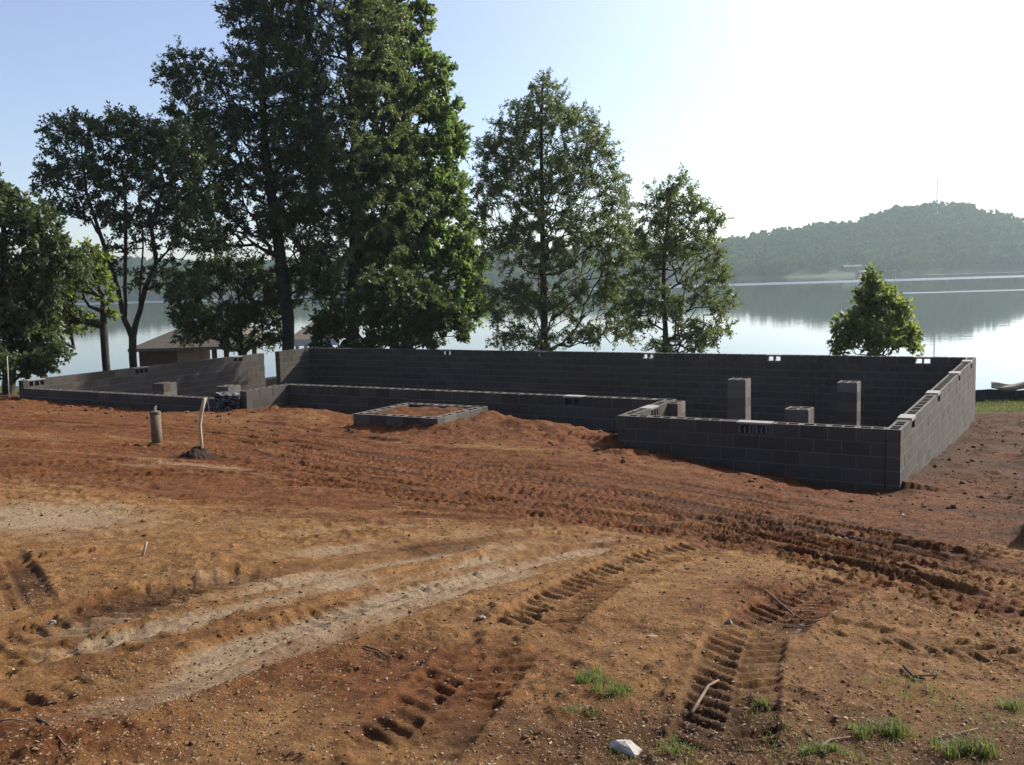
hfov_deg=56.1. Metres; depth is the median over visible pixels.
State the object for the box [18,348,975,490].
block foundation
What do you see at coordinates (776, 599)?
dead twig
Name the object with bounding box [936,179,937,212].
radio mast
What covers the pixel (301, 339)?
boathouse
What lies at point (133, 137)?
shade tree
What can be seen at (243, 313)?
undergrowth tree
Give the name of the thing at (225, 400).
plastic sheet
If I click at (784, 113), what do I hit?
sky
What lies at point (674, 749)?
grass tuft
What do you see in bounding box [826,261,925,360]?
young tree
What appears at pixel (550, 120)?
oak tree
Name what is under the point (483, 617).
stone
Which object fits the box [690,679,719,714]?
dead twig
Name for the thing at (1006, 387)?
tan tarp
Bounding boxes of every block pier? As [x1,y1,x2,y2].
[152,382,176,394]
[216,384,240,398]
[668,400,684,416]
[727,378,750,419]
[784,406,813,423]
[837,380,860,425]
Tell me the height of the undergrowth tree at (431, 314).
5.169 m
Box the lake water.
[0,270,1023,389]
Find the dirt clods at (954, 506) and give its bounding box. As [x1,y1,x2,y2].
[1,397,1023,518]
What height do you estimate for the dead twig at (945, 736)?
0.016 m
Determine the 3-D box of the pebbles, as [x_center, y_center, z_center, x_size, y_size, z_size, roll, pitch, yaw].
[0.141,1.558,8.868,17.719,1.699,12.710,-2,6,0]
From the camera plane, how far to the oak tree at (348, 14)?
39.32 m
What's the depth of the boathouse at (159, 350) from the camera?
56.68 m
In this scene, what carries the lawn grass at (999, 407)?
on the ground at (598, 481)
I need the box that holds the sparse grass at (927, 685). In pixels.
[600,673,1023,764]
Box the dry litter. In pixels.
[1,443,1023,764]
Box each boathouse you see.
[128,320,276,385]
[294,322,344,348]
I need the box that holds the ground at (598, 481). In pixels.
[0,385,1023,764]
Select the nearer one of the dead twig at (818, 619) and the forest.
the dead twig at (818, 619)
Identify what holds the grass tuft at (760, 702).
on the ground at (598, 481)
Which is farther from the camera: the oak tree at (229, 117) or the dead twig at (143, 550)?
the oak tree at (229, 117)
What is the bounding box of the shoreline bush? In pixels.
[0,337,76,386]
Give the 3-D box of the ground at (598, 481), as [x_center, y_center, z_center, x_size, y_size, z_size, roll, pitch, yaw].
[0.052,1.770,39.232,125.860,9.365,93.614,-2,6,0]
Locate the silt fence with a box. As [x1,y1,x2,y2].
[975,389,1023,400]
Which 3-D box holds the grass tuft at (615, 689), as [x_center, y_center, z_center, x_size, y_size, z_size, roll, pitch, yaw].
[0.462,1.373,4.306,0.225,0.090,0.191,-2,6,0]
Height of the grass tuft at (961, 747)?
0.121 m
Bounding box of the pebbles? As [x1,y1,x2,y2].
[0,434,1023,764]
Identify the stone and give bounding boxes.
[46,620,55,624]
[477,615,485,619]
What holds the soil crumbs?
on the ground at (598, 481)
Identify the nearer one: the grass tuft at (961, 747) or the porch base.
the grass tuft at (961, 747)
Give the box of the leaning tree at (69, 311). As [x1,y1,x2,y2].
[10,236,122,370]
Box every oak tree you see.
[139,0,358,350]
[251,0,444,347]
[463,67,657,355]
[613,161,744,357]
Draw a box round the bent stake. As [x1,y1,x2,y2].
[198,398,206,448]
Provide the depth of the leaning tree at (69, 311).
30.84 m
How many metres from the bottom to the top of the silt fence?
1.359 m
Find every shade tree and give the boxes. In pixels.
[0,162,98,394]
[27,100,230,367]
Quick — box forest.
[0,199,1023,295]
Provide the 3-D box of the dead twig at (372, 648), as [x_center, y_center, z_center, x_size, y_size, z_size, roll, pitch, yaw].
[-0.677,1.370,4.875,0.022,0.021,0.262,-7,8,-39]
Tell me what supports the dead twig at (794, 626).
on the ground at (598, 481)
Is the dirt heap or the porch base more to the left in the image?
the dirt heap
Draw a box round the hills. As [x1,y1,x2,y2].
[61,213,1023,297]
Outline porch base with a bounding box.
[353,402,487,426]
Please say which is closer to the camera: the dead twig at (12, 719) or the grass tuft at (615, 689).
the dead twig at (12, 719)
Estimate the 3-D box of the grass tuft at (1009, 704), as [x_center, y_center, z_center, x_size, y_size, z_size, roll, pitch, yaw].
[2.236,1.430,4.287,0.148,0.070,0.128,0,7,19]
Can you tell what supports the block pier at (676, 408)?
on the ground at (598, 481)
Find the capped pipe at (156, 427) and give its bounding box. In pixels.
[148,406,162,445]
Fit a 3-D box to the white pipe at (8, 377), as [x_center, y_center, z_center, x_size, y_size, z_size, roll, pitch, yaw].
[-13.741,0.023,26.192,0.087,1.481,0.027,-2,6,0]
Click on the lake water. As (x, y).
(979, 316)
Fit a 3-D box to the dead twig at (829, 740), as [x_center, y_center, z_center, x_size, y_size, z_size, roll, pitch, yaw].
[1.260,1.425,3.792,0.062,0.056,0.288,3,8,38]
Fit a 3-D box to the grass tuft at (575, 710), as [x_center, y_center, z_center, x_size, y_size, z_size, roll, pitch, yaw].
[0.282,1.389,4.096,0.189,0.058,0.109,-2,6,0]
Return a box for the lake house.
[841,265,862,269]
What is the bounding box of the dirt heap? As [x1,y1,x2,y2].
[180,445,212,458]
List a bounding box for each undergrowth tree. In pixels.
[163,250,298,354]
[301,264,475,348]
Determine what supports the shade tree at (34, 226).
on the ground at (598, 481)
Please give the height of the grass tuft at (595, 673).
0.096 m
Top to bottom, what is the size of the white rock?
0.058 m
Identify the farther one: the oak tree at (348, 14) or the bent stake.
the oak tree at (348, 14)
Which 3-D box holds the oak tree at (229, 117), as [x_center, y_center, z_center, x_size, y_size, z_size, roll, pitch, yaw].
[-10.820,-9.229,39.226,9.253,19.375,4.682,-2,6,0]
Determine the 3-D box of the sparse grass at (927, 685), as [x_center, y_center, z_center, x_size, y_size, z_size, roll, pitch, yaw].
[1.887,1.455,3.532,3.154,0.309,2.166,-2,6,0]
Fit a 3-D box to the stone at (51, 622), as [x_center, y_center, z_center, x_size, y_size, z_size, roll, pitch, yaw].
[-2.598,1.358,5.413,0.054,0.035,0.045,-2,6,0]
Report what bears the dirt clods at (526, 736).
on the ground at (598, 481)
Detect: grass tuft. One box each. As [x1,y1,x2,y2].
[557,703,599,715]
[574,663,614,684]
[590,679,637,699]
[657,732,699,753]
[750,694,772,710]
[796,734,852,756]
[845,710,915,741]
[926,724,1005,761]
[996,695,1023,710]
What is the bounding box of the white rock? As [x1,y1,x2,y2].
[609,739,641,757]
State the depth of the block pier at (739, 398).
20.70 m
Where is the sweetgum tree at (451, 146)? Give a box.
[333,0,491,348]
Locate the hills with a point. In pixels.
(807, 271)
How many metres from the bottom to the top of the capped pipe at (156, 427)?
0.774 m
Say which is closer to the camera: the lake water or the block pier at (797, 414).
the block pier at (797, 414)
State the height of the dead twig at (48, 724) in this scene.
0.050 m
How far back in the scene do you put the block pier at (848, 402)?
19.59 m
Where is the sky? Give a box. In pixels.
[0,0,1023,261]
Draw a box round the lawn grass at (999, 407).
[975,398,1023,412]
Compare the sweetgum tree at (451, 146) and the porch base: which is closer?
the porch base
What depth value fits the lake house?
874.92 m
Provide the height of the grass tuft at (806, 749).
0.098 m
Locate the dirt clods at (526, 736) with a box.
[0,402,1023,764]
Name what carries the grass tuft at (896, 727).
on the ground at (598, 481)
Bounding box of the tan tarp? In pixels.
[991,382,1023,390]
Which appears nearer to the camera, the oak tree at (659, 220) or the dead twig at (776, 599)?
the dead twig at (776, 599)
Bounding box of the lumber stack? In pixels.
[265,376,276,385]
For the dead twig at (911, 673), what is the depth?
4.61 m
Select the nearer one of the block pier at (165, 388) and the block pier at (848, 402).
the block pier at (848, 402)
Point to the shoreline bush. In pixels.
(37, 364)
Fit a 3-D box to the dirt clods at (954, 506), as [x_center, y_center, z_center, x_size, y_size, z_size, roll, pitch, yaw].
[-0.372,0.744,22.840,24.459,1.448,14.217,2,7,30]
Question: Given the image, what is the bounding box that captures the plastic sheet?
[213,391,241,410]
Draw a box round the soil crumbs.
[0,429,1023,764]
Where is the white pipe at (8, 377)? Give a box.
[7,356,9,397]
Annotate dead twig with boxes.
[0,718,26,721]
[34,716,66,746]
[141,542,147,555]
[364,645,391,659]
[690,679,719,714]
[764,589,807,622]
[783,625,808,627]
[807,611,836,623]
[822,736,850,755]
[902,664,942,679]
[929,728,978,741]
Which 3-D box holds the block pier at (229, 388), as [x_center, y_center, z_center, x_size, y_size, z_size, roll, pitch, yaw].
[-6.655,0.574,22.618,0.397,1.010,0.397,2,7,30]

